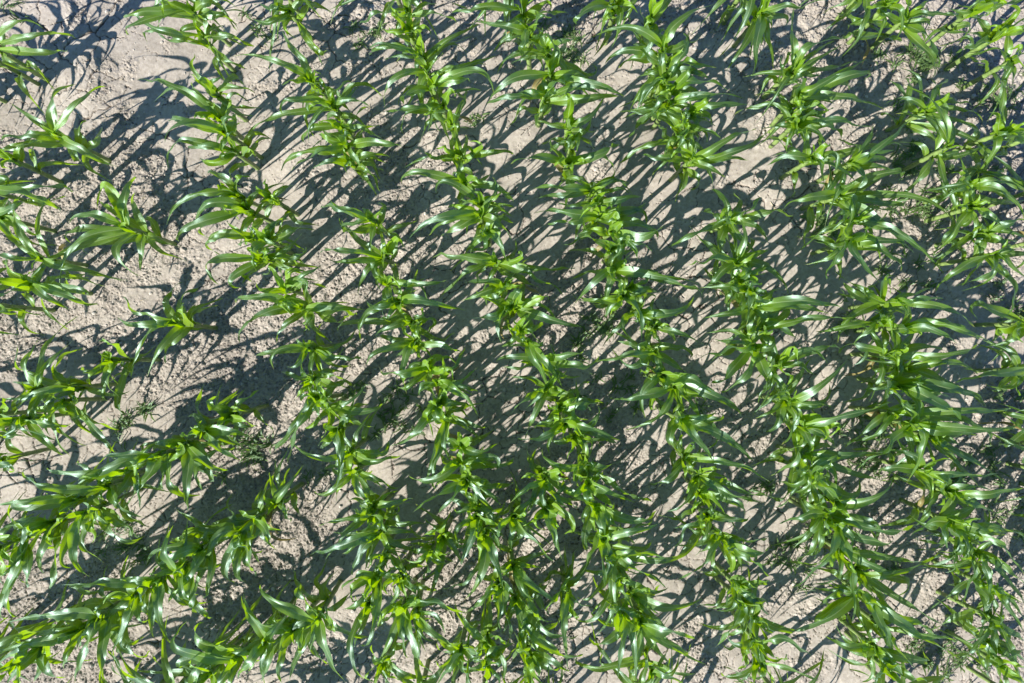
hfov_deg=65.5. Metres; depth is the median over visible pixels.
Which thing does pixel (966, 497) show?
maize plant
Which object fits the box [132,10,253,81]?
maize plant
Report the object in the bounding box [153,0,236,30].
maize plant
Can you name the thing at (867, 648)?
maize plant
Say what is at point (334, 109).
maize plant
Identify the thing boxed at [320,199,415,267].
maize plant
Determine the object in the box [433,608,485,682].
maize plant
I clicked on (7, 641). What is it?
maize plant
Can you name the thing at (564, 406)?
maize plant
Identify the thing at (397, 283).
maize plant
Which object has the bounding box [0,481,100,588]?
maize plant
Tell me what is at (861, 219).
maize plant
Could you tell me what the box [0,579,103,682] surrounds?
maize plant
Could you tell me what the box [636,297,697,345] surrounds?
maize plant
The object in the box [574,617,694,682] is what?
maize plant
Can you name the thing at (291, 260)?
maize plant
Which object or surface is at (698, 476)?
maize plant
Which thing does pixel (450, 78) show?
maize plant
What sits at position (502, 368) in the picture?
soil clods
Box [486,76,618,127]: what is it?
maize plant
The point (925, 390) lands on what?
maize plant
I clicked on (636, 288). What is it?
maize plant
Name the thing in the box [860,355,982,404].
maize plant
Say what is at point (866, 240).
maize plant
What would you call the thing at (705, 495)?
maize plant
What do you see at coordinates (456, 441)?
maize plant
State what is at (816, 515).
maize plant
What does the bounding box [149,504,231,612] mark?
maize plant
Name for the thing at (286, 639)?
maize plant
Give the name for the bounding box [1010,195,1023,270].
maize plant
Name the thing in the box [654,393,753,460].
maize plant
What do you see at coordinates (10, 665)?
maize plant
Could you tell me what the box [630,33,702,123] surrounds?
maize plant
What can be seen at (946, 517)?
maize plant
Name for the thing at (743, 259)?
maize plant
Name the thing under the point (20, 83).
maize plant
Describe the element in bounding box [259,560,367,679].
maize plant
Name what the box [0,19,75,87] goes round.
maize plant
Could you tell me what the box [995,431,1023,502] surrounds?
maize plant
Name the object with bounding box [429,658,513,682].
maize plant
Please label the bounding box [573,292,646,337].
maize plant
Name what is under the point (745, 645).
maize plant
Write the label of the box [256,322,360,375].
maize plant
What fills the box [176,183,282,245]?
maize plant
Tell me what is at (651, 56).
maize plant
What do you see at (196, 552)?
maize plant
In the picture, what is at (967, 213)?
maize plant
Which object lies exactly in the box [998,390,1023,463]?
maize plant
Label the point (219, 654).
maize plant
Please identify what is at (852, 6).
maize plant
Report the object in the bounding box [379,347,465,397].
maize plant
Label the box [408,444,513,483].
maize plant
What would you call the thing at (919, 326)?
maize plant
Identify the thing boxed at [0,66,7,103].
maize plant
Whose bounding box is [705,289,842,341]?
maize plant
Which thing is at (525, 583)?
maize plant
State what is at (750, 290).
maize plant
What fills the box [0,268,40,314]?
maize plant
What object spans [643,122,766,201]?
maize plant
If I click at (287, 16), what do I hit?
maize plant
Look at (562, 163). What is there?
maize plant
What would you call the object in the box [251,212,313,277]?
maize plant
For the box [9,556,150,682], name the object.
maize plant
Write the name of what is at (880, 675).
maize plant
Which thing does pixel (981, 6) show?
maize plant
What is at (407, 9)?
maize plant
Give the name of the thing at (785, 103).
maize plant
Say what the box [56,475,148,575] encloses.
maize plant
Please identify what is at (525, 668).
maize plant
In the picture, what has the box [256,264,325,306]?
maize plant
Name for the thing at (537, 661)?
maize plant
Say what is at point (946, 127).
maize plant
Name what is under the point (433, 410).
maize plant
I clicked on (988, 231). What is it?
maize plant
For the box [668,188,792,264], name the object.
maize plant
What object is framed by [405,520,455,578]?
maize plant
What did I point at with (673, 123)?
maize plant
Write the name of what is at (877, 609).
maize plant
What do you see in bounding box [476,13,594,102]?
maize plant
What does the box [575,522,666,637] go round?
maize plant
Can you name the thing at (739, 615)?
maize plant
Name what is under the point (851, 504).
maize plant
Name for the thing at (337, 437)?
maize plant
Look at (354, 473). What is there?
maize plant
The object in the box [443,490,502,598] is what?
maize plant
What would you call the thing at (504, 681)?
maize plant
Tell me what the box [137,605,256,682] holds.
maize plant
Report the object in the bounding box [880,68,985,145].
maize plant
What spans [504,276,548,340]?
maize plant
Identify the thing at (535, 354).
maize plant
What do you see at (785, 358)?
maize plant
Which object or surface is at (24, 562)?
maize plant
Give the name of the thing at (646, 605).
maize plant
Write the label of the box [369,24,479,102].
maize plant
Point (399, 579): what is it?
maize plant
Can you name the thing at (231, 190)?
maize plant
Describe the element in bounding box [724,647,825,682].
maize plant
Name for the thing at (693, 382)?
maize plant
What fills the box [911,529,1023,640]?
maize plant
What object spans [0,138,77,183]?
maize plant
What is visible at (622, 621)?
maize plant
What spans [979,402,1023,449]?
maize plant
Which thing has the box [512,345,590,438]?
maize plant
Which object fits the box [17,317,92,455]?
maize plant
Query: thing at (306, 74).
maize plant
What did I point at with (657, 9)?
maize plant
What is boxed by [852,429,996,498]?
maize plant
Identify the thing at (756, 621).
maize plant
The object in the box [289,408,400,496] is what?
maize plant
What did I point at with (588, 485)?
maize plant
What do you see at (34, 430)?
maize plant
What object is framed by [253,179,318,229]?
maize plant
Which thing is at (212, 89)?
maize plant
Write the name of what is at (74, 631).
maize plant
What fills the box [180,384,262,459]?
maize plant
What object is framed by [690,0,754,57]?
maize plant
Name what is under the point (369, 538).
maize plant
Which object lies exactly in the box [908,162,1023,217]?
maize plant
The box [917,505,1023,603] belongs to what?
maize plant
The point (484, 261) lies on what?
maize plant
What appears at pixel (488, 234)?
maize plant
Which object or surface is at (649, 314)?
maize plant
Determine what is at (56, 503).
maize plant
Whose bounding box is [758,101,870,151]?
maize plant
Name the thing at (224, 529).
maize plant
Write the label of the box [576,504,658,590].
maize plant
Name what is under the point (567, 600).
maize plant
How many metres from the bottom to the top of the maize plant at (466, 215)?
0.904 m
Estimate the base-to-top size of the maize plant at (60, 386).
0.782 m
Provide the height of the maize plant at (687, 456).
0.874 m
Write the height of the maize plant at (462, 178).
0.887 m
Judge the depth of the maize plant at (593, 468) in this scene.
5.12 m
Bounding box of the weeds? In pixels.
[0,0,1023,682]
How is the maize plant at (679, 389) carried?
on the ground
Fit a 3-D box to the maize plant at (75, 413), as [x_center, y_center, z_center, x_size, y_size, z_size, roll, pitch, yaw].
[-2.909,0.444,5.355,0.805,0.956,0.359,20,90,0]
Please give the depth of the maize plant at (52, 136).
5.12 m
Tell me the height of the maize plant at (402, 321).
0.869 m
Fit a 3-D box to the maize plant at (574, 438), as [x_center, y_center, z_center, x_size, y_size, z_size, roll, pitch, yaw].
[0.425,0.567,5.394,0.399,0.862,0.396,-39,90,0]
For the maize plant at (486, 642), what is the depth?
5.21 m
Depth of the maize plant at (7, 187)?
5.04 m
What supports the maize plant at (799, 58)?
on the ground
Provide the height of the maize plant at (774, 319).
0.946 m
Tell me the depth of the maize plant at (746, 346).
5.11 m
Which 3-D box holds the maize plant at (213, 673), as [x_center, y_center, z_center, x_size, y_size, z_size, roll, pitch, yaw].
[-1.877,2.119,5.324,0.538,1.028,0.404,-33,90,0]
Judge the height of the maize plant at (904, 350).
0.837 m
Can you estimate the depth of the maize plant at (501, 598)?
5.07 m
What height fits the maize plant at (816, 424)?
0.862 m
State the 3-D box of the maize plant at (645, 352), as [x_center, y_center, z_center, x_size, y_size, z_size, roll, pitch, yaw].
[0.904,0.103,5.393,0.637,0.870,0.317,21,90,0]
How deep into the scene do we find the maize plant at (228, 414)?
5.11 m
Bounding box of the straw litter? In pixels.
[62,44,962,650]
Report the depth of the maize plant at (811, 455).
5.20 m
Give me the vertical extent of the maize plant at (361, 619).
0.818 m
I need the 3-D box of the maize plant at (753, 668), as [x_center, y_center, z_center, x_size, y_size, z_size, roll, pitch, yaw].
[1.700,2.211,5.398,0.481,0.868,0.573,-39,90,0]
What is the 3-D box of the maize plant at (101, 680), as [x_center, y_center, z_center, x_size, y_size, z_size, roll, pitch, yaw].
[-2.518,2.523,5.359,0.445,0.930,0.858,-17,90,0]
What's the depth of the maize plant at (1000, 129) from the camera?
5.14 m
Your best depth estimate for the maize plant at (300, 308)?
5.17 m
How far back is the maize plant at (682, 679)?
5.34 m
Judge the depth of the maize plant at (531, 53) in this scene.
5.16 m
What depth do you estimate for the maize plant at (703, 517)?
5.17 m
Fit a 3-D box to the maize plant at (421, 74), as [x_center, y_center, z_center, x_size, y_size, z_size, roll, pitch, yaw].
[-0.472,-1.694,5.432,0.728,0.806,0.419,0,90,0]
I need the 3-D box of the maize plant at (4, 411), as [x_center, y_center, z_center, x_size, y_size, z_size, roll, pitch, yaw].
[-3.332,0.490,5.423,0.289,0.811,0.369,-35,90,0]
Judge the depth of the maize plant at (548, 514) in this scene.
5.11 m
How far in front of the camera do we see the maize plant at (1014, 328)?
5.19 m
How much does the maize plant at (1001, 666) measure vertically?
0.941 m
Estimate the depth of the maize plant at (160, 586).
5.01 m
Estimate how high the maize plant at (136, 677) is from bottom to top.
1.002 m
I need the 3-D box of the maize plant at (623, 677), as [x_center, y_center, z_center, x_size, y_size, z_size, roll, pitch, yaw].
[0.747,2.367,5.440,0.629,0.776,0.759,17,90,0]
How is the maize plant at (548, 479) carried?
on the ground
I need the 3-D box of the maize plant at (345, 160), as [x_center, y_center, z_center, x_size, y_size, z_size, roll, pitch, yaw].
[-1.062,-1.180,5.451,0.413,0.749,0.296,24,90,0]
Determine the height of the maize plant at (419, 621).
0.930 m
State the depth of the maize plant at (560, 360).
5.12 m
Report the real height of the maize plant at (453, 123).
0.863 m
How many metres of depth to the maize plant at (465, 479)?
5.08 m
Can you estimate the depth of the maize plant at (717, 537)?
5.20 m
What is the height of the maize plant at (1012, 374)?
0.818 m
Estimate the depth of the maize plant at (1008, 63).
5.22 m
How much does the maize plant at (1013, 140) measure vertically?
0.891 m
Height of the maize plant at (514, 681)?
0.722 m
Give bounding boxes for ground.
[0,0,1023,682]
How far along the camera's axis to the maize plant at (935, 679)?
5.33 m
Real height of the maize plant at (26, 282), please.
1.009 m
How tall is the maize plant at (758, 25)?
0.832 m
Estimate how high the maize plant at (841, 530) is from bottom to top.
0.969 m
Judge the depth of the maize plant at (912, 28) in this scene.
5.26 m
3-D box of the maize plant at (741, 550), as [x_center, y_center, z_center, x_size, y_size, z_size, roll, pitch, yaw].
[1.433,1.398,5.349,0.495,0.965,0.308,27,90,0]
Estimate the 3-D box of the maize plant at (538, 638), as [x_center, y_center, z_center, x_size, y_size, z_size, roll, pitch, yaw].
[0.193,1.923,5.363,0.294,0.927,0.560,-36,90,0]
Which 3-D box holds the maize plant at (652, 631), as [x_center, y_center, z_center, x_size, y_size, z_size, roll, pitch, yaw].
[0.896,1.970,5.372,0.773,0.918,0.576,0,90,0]
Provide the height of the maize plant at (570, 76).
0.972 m
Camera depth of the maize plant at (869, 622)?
5.16 m
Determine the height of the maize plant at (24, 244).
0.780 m
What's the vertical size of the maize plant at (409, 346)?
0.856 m
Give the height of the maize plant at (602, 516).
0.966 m
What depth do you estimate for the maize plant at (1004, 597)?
5.17 m
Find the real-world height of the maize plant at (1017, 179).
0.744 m
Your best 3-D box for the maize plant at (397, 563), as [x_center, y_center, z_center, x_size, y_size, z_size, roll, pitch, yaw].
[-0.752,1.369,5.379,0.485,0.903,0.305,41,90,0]
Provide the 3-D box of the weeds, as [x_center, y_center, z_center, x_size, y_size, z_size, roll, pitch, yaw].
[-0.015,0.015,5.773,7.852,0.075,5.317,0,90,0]
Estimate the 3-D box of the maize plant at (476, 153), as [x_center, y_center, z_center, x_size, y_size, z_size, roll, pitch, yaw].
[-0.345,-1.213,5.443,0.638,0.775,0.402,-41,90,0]
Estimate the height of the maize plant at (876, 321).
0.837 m
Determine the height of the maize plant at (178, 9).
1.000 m
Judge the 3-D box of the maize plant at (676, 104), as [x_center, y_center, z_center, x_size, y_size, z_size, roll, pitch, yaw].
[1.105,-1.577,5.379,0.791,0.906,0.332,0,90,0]
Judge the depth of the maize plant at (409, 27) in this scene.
5.14 m
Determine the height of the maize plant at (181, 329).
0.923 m
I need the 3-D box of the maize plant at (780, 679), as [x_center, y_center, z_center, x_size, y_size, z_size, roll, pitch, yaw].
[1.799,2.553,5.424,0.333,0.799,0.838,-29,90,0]
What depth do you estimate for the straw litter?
5.79 m
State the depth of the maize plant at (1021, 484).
5.65 m
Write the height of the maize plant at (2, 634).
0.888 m
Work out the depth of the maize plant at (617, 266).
5.12 m
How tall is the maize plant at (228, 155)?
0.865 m
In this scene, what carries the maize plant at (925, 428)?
on the ground
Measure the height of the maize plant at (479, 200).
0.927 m
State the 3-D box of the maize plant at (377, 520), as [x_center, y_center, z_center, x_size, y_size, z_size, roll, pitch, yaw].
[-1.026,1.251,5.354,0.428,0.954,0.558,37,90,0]
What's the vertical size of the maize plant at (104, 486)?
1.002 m
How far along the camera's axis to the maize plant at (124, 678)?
5.28 m
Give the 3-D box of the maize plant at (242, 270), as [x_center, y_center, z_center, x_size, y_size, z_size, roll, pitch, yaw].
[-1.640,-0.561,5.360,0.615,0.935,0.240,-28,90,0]
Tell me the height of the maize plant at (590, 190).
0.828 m
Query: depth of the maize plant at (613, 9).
5.09 m
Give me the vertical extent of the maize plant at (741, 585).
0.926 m
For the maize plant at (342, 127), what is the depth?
5.20 m
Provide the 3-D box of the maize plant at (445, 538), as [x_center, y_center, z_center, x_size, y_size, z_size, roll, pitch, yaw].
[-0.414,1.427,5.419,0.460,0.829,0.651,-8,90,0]
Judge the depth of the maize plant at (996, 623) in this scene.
5.14 m
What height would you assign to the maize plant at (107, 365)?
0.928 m
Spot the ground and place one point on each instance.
(108, 42)
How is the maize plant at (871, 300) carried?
on the ground
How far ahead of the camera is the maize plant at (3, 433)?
5.33 m
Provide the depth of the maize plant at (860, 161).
5.15 m
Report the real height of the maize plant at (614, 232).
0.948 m
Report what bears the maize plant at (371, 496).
on the ground
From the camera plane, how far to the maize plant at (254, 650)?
4.97 m
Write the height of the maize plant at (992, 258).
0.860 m
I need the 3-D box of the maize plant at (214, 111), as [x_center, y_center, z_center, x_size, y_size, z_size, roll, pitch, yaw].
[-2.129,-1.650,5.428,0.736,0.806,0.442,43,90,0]
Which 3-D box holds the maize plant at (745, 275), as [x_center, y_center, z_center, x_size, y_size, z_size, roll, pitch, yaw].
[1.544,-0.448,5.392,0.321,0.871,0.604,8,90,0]
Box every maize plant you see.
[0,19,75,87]
[0,56,44,113]
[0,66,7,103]
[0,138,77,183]
[0,175,72,211]
[0,194,128,329]
[0,200,58,250]
[0,255,98,309]
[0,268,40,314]
[0,291,55,335]
[0,348,128,414]
[0,389,47,437]
[0,401,28,436]
[0,402,84,454]
[0,426,50,473]
[0,476,120,519]
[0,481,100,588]
[0,491,42,558]
[0,492,75,618]
[0,508,70,616]
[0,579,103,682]
[0,607,55,681]
[0,610,16,657]
[0,621,92,682]
[1,84,120,181]
[2,609,148,667]
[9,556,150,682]
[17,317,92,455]
[22,440,168,517]
[25,177,185,295]
[35,376,116,451]
[47,434,186,508]
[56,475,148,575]
[66,523,210,642]
[69,557,197,652]
[77,435,224,513]
[81,338,160,414]
[99,651,165,682]
[107,616,209,682]
[112,646,179,682]
[118,282,222,376]
[123,0,245,46]
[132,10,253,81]
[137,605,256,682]
[142,78,249,152]
[146,510,254,597]
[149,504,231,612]
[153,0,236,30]
[153,435,239,507]
[165,114,271,159]
[166,122,269,178]
[166,170,289,225]
[170,585,277,682]
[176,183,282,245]
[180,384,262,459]
[183,626,253,682]
[188,489,297,581]
[189,54,260,122]
[204,385,272,453]
[205,223,306,254]
[206,233,304,287]
[211,474,283,561]
[226,577,297,680]
[235,285,365,342]
[236,29,354,135]
[241,570,328,682]
[243,247,319,281]
[246,80,380,139]
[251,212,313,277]
[252,0,337,62]
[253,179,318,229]
[255,443,303,521]
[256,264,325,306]
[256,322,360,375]
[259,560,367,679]
[269,0,324,70]
[275,375,349,462]
[281,130,400,178]
[282,363,352,399]
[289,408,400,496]
[301,107,383,150]
[305,369,382,437]
[311,501,424,574]
[313,144,388,192]
[315,439,401,499]
[318,389,367,486]
[319,468,399,561]
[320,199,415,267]
[320,220,402,291]
[331,0,466,39]
[337,307,446,357]
[341,533,424,646]
[346,571,399,681]
[350,476,411,522]
[358,269,462,339]
[359,0,457,67]
[364,622,431,682]
[366,322,460,393]
[367,508,429,592]
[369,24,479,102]
[369,536,433,609]
[372,263,446,319]
[377,87,480,140]
[377,577,465,673]
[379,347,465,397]
[383,13,430,92]
[384,50,494,116]
[391,579,456,649]
[392,362,470,445]
[395,616,452,682]
[400,66,493,140]
[401,158,513,209]
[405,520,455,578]
[406,136,514,181]
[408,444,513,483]
[409,178,512,253]
[415,453,512,512]
[416,91,466,165]
[416,504,478,596]
[418,367,476,412]
[426,403,488,489]
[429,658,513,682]
[433,424,495,461]
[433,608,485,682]
[434,240,574,299]
[435,179,513,216]
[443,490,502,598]
[446,490,505,570]
[451,631,517,682]
[452,0,565,46]
[454,490,503,525]
[455,596,509,678]
[462,273,540,311]
[465,0,513,44]
[465,538,513,639]
[471,211,508,260]
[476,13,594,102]
[479,284,580,343]
[482,673,523,682]
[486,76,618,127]
[489,525,557,621]
[490,33,623,120]
[490,552,578,658]
[497,28,596,107]
[497,343,598,378]
[497,473,552,560]
[500,663,562,682]
[501,315,542,346]
[502,315,561,392]
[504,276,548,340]
[510,446,610,512]
[511,139,618,208]
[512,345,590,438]
[513,623,564,682]
[516,637,568,682]
[518,382,618,452]
[518,584,582,657]
[524,472,580,558]
[526,381,602,425]
[533,171,631,208]
[534,202,658,244]
[537,92,606,151]
[539,545,591,667]
[542,439,652,501]
[543,407,603,459]
[550,120,590,189]
[559,181,640,242]
[566,444,632,506]
[567,529,699,613]
[569,235,651,277]
[570,247,701,305]
[573,0,637,55]
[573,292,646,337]
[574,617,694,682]
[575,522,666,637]
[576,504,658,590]
[581,472,656,549]
[588,203,663,262]
[589,4,712,79]
[589,584,703,680]
[590,575,642,682]
[591,623,676,682]
[593,0,632,38]
[597,330,692,373]
[602,265,659,322]
[602,286,693,346]
[611,363,705,429]
[617,566,700,633]
[618,118,706,174]
[619,65,732,120]
[619,91,741,136]
[626,348,740,418]
[630,0,671,68]
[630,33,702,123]
[632,30,716,106]
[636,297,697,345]
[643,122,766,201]
[649,415,767,485]
[651,94,720,157]
[654,97,754,151]
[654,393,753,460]
[655,649,686,682]
[659,496,749,555]
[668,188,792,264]
[669,446,768,510]
[669,504,767,579]
[677,522,769,576]
[681,464,744,516]
[689,219,788,293]
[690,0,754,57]
[695,576,768,644]
[700,318,774,393]
[700,606,808,676]
[701,267,771,324]
[703,538,770,632]
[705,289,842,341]
[709,234,766,316]
[721,626,820,682]
[724,572,804,671]
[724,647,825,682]
[726,0,802,75]
[734,91,836,137]
[735,297,852,377]
[745,8,857,122]
[749,344,839,413]
[752,446,860,502]
[756,357,848,443]
[757,409,894,507]
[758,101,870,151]
[759,59,883,144]
[768,132,902,206]
[770,386,889,475]
[770,661,783,682]
[772,475,915,558]
[781,163,948,254]
[787,485,891,621]
[790,499,920,581]
[795,0,874,57]
[795,564,959,658]
[797,204,943,273]
[797,218,912,279]
[798,449,894,522]
[812,118,912,205]
[812,596,929,681]
[815,531,944,625]
[816,297,897,365]
[825,613,926,682]
[835,271,973,339]
[836,0,911,70]
[838,326,977,399]
[839,584,952,667]
[841,372,985,424]
[842,0,954,76]
[844,393,1010,446]
[850,648,956,682]
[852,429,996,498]
[854,283,992,368]
[857,376,1023,481]
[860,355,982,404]
[877,80,991,221]
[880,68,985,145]
[880,469,1001,557]
[887,417,1006,485]
[888,461,1022,527]
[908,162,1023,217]
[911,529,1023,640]
[917,0,1021,52]
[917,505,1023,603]
[925,154,1016,254]
[926,5,1023,71]
[926,215,1023,284]
[930,550,1023,630]
[931,595,1023,676]
[935,221,1023,317]
[935,561,1023,676]
[937,626,1023,682]
[951,81,1023,177]
[955,336,1023,395]
[956,156,1023,207]
[961,17,1023,122]
[966,665,1023,682]
[969,300,1023,362]
[979,131,1023,158]
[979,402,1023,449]
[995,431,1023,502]
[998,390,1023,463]
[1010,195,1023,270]
[1014,481,1023,516]
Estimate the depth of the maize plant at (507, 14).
5.20 m
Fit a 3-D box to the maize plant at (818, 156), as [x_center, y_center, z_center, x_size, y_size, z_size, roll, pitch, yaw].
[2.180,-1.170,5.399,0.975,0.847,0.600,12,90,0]
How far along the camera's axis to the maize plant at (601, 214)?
5.11 m
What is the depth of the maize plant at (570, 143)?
5.26 m
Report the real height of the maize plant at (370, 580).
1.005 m
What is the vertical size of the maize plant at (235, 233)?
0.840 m
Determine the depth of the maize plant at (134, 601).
5.05 m
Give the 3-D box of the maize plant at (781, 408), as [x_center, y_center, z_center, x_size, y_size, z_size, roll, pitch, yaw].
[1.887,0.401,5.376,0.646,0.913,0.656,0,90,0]
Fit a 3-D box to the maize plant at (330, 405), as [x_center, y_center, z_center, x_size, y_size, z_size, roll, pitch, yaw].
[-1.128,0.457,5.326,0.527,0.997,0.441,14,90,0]
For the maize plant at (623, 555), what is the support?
on the ground
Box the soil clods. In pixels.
[0,0,1023,682]
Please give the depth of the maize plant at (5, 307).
5.42 m
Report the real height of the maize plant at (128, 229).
0.904 m
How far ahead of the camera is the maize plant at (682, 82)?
5.09 m
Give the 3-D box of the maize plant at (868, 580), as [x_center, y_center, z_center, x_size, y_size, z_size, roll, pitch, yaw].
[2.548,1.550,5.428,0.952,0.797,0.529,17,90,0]
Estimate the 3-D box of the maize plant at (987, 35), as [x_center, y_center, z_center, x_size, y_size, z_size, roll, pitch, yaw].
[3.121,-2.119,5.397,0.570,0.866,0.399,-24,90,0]
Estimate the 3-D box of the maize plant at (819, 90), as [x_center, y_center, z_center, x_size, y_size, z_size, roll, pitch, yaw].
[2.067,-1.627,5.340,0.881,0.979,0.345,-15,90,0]
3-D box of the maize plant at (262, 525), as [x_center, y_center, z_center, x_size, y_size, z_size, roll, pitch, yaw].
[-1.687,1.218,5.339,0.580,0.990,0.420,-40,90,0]
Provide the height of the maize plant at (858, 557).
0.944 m
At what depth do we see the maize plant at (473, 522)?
5.08 m
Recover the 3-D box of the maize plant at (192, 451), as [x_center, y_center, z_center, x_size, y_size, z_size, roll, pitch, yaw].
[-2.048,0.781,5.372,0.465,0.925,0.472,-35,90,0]
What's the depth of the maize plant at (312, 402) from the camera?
5.07 m
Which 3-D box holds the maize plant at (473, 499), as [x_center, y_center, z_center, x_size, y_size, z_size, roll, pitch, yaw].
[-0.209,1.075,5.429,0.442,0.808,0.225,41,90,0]
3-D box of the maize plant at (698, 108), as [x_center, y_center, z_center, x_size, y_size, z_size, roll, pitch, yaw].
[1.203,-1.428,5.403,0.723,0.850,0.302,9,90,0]
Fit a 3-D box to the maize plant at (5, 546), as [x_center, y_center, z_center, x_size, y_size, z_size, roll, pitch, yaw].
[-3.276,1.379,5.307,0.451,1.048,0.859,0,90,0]
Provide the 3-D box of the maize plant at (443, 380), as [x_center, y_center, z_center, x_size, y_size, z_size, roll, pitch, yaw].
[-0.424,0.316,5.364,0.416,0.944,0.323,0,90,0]
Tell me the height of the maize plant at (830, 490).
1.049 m
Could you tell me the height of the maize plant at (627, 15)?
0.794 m
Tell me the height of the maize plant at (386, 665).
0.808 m
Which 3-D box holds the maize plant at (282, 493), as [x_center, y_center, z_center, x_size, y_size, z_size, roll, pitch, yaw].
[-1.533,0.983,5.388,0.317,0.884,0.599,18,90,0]
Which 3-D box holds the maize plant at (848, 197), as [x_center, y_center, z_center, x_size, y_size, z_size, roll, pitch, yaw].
[2.414,-0.928,5.386,1.244,0.882,0.646,12,90,0]
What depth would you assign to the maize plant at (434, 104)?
5.14 m
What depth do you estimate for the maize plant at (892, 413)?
5.14 m
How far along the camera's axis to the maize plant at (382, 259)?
5.14 m
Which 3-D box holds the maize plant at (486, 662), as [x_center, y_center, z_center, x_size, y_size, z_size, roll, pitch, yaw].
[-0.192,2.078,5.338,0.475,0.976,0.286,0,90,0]
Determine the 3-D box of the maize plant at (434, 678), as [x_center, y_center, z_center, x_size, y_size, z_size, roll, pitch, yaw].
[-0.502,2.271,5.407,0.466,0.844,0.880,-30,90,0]
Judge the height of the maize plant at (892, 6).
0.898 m
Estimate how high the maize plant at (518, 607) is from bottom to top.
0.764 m
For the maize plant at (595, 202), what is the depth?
5.10 m
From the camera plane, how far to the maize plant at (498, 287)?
5.14 m
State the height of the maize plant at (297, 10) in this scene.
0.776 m
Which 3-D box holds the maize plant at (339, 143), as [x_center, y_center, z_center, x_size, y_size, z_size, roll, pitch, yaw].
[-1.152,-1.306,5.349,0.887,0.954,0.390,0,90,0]
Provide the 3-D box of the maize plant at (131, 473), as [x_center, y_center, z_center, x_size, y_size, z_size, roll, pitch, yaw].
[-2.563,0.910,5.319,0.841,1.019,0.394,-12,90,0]
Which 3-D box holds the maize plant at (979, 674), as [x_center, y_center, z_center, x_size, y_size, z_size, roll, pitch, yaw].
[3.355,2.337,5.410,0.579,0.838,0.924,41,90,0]
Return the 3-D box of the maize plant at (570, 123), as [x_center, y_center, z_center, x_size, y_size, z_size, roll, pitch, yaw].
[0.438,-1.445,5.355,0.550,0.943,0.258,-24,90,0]
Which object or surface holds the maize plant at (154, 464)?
on the ground
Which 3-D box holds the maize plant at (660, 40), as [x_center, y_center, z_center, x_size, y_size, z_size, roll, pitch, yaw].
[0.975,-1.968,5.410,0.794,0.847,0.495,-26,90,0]
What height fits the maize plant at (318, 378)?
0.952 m
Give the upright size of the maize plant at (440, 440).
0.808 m
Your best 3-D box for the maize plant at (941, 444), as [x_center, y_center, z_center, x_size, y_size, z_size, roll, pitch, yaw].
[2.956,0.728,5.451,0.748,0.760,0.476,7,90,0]
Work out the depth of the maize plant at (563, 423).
5.05 m
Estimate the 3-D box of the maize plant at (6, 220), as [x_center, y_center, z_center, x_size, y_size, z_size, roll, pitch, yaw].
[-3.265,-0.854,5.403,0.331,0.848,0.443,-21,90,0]
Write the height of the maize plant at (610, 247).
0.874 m
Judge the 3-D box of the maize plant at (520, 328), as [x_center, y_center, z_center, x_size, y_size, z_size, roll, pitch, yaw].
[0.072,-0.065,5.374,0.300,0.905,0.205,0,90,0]
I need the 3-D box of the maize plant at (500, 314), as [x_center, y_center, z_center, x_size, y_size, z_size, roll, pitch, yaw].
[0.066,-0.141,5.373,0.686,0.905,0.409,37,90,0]
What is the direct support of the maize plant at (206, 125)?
on the ground
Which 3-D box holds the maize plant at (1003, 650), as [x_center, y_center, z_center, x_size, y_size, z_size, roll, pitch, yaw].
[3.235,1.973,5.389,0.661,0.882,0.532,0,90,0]
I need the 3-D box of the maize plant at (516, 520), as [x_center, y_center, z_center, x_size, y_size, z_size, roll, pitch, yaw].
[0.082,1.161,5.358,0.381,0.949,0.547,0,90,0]
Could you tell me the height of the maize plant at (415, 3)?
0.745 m
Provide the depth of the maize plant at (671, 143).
5.27 m
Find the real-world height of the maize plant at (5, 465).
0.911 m
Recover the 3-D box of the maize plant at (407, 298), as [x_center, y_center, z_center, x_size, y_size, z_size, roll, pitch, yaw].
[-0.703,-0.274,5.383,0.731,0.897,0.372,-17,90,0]
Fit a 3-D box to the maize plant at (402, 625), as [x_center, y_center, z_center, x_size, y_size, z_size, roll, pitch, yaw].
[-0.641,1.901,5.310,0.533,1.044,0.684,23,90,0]
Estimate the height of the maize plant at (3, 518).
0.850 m
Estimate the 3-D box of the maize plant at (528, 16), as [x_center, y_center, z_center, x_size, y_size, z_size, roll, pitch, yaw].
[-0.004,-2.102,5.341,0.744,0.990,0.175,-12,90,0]

